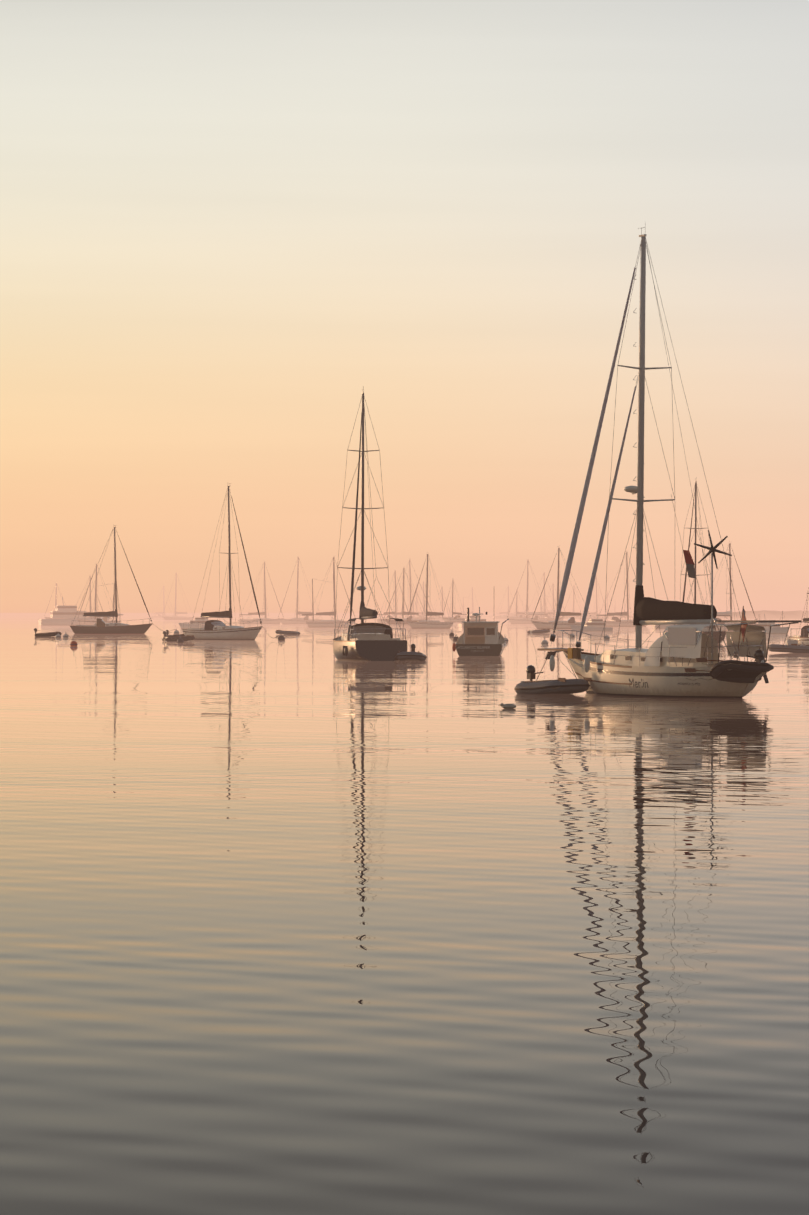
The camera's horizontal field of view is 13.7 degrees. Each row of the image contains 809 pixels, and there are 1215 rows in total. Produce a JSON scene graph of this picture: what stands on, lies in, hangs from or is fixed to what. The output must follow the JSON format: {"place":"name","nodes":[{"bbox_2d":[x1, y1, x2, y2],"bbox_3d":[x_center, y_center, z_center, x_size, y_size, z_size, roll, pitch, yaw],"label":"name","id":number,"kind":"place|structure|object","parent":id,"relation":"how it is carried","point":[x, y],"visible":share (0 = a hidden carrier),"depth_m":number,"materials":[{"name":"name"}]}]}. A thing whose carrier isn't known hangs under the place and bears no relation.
{"place":"outdoors","nodes":[
{"label":"outdoors","id":0,"kind":"place"},
{"bbox_2d":[0,613,808,1214],"bbox_3d":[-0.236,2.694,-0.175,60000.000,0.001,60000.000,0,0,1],"label":"sea water","id":1,"kind":"structure","parent":0,"point":[304,921],"depth_m":28.51,"materials":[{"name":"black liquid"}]},
{"bbox_2d":[34,628,61,636],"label":"tender","id":2,"kind":"object","parent":1,"relation":"on","point":[49,634],"visible":0.96,"depth_m":377.37,"materials":[{"name":"black rubber"}]},
{"bbox_2d":[44,583,64,618],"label":"sloop","id":3,"kind":"object","parent":1,"relation":"on","point":[55,603],"visible":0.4,"depth_m":1066.97,"materials":[{"name":"black"}]},
{"bbox_2d":[38,597,109,625],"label":"motor yacht","id":4,"kind":"object","parent":1,"relation":"on","point":[67,615],"visible":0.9,"depth_m":698.40,"materials":[{"name":"white plastic"}]},
{"bbox_2d":[70,638,77,645],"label":"mooring buoy","id":5,"kind":"object","parent":1,"relation":"on","point":[73,643],"visible":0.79,"depth_m":271.90,"materials":[{"name":"brown plastic"}]},
{"bbox_2d":[76,577,102,616],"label":"sloop","id":6,"kind":"object","parent":1,"relation":"on","point":[90,607],"visible":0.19,"depth_m":951.76,"materials":[{"name":"black"}]},
{"bbox_2d":[77,564,122,624],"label":"sloop","id":7,"kind":"object","parent":1,"relation":"on","point":[83,622],"visible":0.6,"depth_m":681.45,"materials":[{"name":"white"}]},
{"bbox_2d":[70,525,178,633],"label":"sailboat","id":8,"kind":"object","parent":1,"relation":"on","point":[100,626],"visible":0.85,"depth_m":424.45,"materials":[{"name":"black"}]},
{"bbox_2d":[151,585,174,617],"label":"sloop","id":9,"kind":"object","parent":1,"relation":"on","point":[159,615],"visible":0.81,"depth_m":1618.53,"materials":[{"name":"white"}]},
{"bbox_2d":[162,572,193,619],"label":"sloop","id":10,"kind":"object","parent":1,"relation":"on","point":[175,617],"visible":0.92,"depth_m":1192.12,"materials":[{"name":"white"}]},
{"bbox_2d":[162,631,194,640],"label":"tender","id":11,"kind":"object","parent":1,"relation":"on","point":[186,638],"visible":0.9,"depth_m":315.79,"materials":[{"name":"black rubber"}]},
{"bbox_2d":[177,635,183,642],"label":"mooring buoy","id":12,"kind":"object","parent":1,"relation":"on","point":[180,640],"visible":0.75,"depth_m":302.06,"materials":[{"name":"black"}]},
{"bbox_2d":[179,617,207,628],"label":"motor cruiser","id":13,"kind":"object","parent":1,"relation":"on","point":[201,620],"visible":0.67,"depth_m":566.11,"materials":[{"name":"white plastic"}]},
{"bbox_2d":[163,483,284,639],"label":"white sloop","id":14,"kind":"object","parent":1,"relation":"on","point":[215,630],"visible":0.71,"depth_m":334.50,"materials":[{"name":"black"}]},
{"bbox_2d":[238,562,283,623],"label":"sloop","id":15,"kind":"object","parent":1,"relation":"on","point":[265,620],"visible":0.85,"depth_m":798.15,"materials":[{"name":"white"}]},
{"bbox_2d":[276,630,299,634],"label":"tender","id":16,"kind":"object","parent":1,"relation":"on","point":[287,632],"visible":0.96,"depth_m":411.46,"materials":[{"name":"grey rubber"}]},
{"bbox_2d":[278,557,321,623],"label":"sloop","id":17,"kind":"object","parent":1,"relation":"on","point":[299,620],"visible":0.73,"depth_m":792.38,"materials":[{"name":"white"}]},
{"bbox_2d":[302,557,355,626],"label":"sailboat","id":18,"kind":"object","parent":1,"relation":"on","point":[325,623],"visible":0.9,"depth_m":614.81,"materials":[{"name":"white"}]},
{"bbox_2d":[333,386,426,660],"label":"sailboat","id":19,"kind":"object","parent":1,"relation":"on","point":[362,641],"visible":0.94,"depth_m":191.94,"materials":[{"name":"black"}]},
{"bbox_2d":[376,570,407,623],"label":"sloop","id":20,"kind":"object","parent":1,"relation":"on","point":[384,621],"visible":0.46,"depth_m":831.58,"materials":[{"name":"black"}]},
{"bbox_2d":[384,568,424,624],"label":"sloop","id":21,"kind":"object","parent":1,"relation":"on","point":[394,622],"visible":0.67,"depth_m":746.49,"materials":[{"name":"white"}]},
{"bbox_2d":[386,560,435,619],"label":"sailboat","id":22,"kind":"object","parent":1,"relation":"on","point":[400,613],"visible":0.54,"depth_m":782.66,"materials":[{"name":"black"}]},
{"bbox_2d":[412,584,422,616],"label":"sloop","id":23,"kind":"object","parent":1,"relation":"on","point":[416,604],"visible":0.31,"depth_m":1285.70,"materials":[{"name":"black"}]},
{"bbox_2d":[412,582,434,618],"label":"sailboat","id":24,"kind":"object","parent":1,"relation":"on","point":[420,617],"visible":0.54,"depth_m":1236.73,"materials":[{"name":"white"}]},
{"bbox_2d":[407,554,453,627],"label":"sloop","id":25,"kind":"object","parent":1,"relation":"on","point":[426,623],"visible":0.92,"depth_m":572.64,"materials":[{"name":"white"}]},
{"bbox_2d":[428,588,450,620],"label":"sloop","id":26,"kind":"object","parent":1,"relation":"on","point":[439,618],"visible":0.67,"depth_m":1142.43,"materials":[{"name":"white"}]},
{"bbox_2d":[443,578,466,621],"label":"sloop","id":27,"kind":"object","parent":1,"relation":"on","point":[456,618],"visible":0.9,"depth_m":955.11,"materials":[{"name":"white"}]},
{"bbox_2d":[460,587,480,617],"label":"sailboat","id":28,"kind":"object","parent":1,"relation":"on","point":[463,616],"visible":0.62,"depth_m":1503.50,"materials":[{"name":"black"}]},
{"bbox_2d":[458,613,485,626],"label":"motor cruiser","id":29,"kind":"object","parent":1,"relation":"on","point":[472,618],"visible":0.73,"depth_m":616.87,"materials":[{"name":"white plastic"}]},
{"bbox_2d":[452,607,508,655],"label":"lobster boat","id":30,"kind":"object","parent":1,"relation":"on","point":[480,638],"visible":0.88,"depth_m":212.93,"materials":[{"name":"white"}]},
{"bbox_2d":[495,586,517,618],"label":"sloop","id":31,"kind":"object","parent":1,"relation":"on","point":[502,617],"visible":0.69,"depth_m":1463.70,"materials":[{"name":"white"}]},
{"bbox_2d":[506,593,525,618],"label":"sloop","id":32,"kind":"object","parent":1,"relation":"on","point":[518,617],"visible":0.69,"depth_m":1193.68,"materials":[{"name":"white"}]},
{"bbox_2d":[507,559,551,623],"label":"sloop","id":33,"kind":"object","parent":1,"relation":"on","point":[526,620],"visible":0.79,"depth_m":807.29,"materials":[{"name":"white"}]},
{"bbox_2d":[527,629,549,632],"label":"tender","id":34,"kind":"object","parent":1,"relation":"on","point":[540,631],"visible":0.98,"depth_m":437.81,"materials":[{"name":"grey rubber"}]},
{"bbox_2d":[525,572,556,617],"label":"sloop","id":35,"kind":"object","parent":1,"relation":"on","point":[544,605],"visible":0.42,"depth_m":1098.27,"materials":[{"name":"black"}]},
{"bbox_2d":[541,637,547,644],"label":"mooring buoy","id":36,"kind":"object","parent":1,"relation":"on","point":[544,642],"visible":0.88,"depth_m":282.84,"materials":[{"name":"grey"}]},
{"bbox_2d":[538,584,567,620],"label":"sloop","id":37,"kind":"object","parent":1,"relation":"on","point":[549,617],"visible":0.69,"depth_m":1039.00,"materials":[{"name":"white"}]},
{"bbox_2d":[531,546,590,628],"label":"sloop","id":38,"kind":"object","parent":1,"relation":"on","point":[560,624],"visible":0.67,"depth_m":557.69,"materials":[{"name":"white"}]},
{"bbox_2d":[564,586,587,618],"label":"sloop","id":39,"kind":"object","parent":1,"relation":"on","point":[577,617],"visible":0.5,"depth_m":1442.14,"materials":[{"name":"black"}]},
{"bbox_2d":[570,614,612,630],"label":"motor cruiser","id":40,"kind":"object","parent":1,"relation":"on","point":[594,625],"visible":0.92,"depth_m":484.61,"materials":[{"name":"white plastic"}]},
{"bbox_2d":[581,575,606,620],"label":"sloop","id":41,"kind":"object","parent":1,"relation":"on","point":[596,617],"visible":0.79,"depth_m":1055.17,"materials":[{"name":"white"}]},
{"bbox_2d":[600,591,617,618],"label":"sloop","id":42,"kind":"object","parent":1,"relation":"on","point":[609,617],"visible":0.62,"depth_m":1522.01,"materials":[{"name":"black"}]},
{"bbox_2d":[596,552,646,626],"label":"sloop","id":43,"kind":"object","parent":1,"relation":"on","point":[615,622],"visible":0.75,"depth_m":642.60,"materials":[{"name":"white"}]},
{"bbox_2d":[514,227,802,698],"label":"sailboat","id":44,"kind":"object","parent":1,"relation":"on","point":[678,661],"visible":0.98,"depth_m":108.79,"materials":[{"name":"white"}]},
{"bbox_2d":[652,624,682,628],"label":"motor cruiser","id":45,"kind":"object","parent":1,"relation":"on","point":[661,626],"visible":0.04,"depth_m":564.65,"materials":[{"name":"white plastic"}]},
{"bbox_2d":[677,479,725,642],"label":"sloop","id":46,"kind":"object","parent":1,"relation":"on","point":[716,634],"visible":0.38,"depth_m":299.90,"materials":[{"name":"black"}]},
{"bbox_2d":[705,543,756,630],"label":"sloop","id":47,"kind":"object","parent":1,"relation":"on","point":[727,613],"visible":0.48,"depth_m":487.80,"materials":[{"name":"black"}]},
{"bbox_2d":[755,611,789,633],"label":"boat","id":48,"kind":"object","parent":1,"relation":"on","point":[777,629],"visible":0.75,"depth_m":427.98,"materials":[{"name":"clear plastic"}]},
{"bbox_2d":[768,636,808,652],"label":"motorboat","id":49,"kind":"object","parent":1,"relation":"on","point":[790,646],"visible":0.94,"depth_m":223.76,"materials":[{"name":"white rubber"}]},
{"bbox_2d":[789,588,808,645],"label":"sloop","id":50,"kind":"object","parent":1,"relation":"on","point":[804,637],"visible":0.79,"depth_m":271.90,"materials":[{"name":"white"}]},
{"bbox_2d":[0,0,808,612],"label":"sky","id":51,"kind":"structure","parent":0,"point":[223,223],"materials":[{"name":"orange"}]},
{"bbox_2d":[498,703,520,708],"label":"buoy","id":52,"kind":"object","parent":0,"point":[509,706],"visible":0.88,"depth_m":94.72,"materials":[{"name":"grey plastic"}]},
{"bbox_2d":[486,610,631,617],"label":"shore hill","id":53,"kind":"structure","parent":0,"point":[523,615],"depth_m":1754.52,"materials":[{"name":"black"}]},
{"bbox_2d":[716,610,808,618],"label":"shore hill","id":54,"kind":"structure","parent":0,"point":[799,614],"depth_m":1446.19,"materials":[{"name":"black"}]}
]}

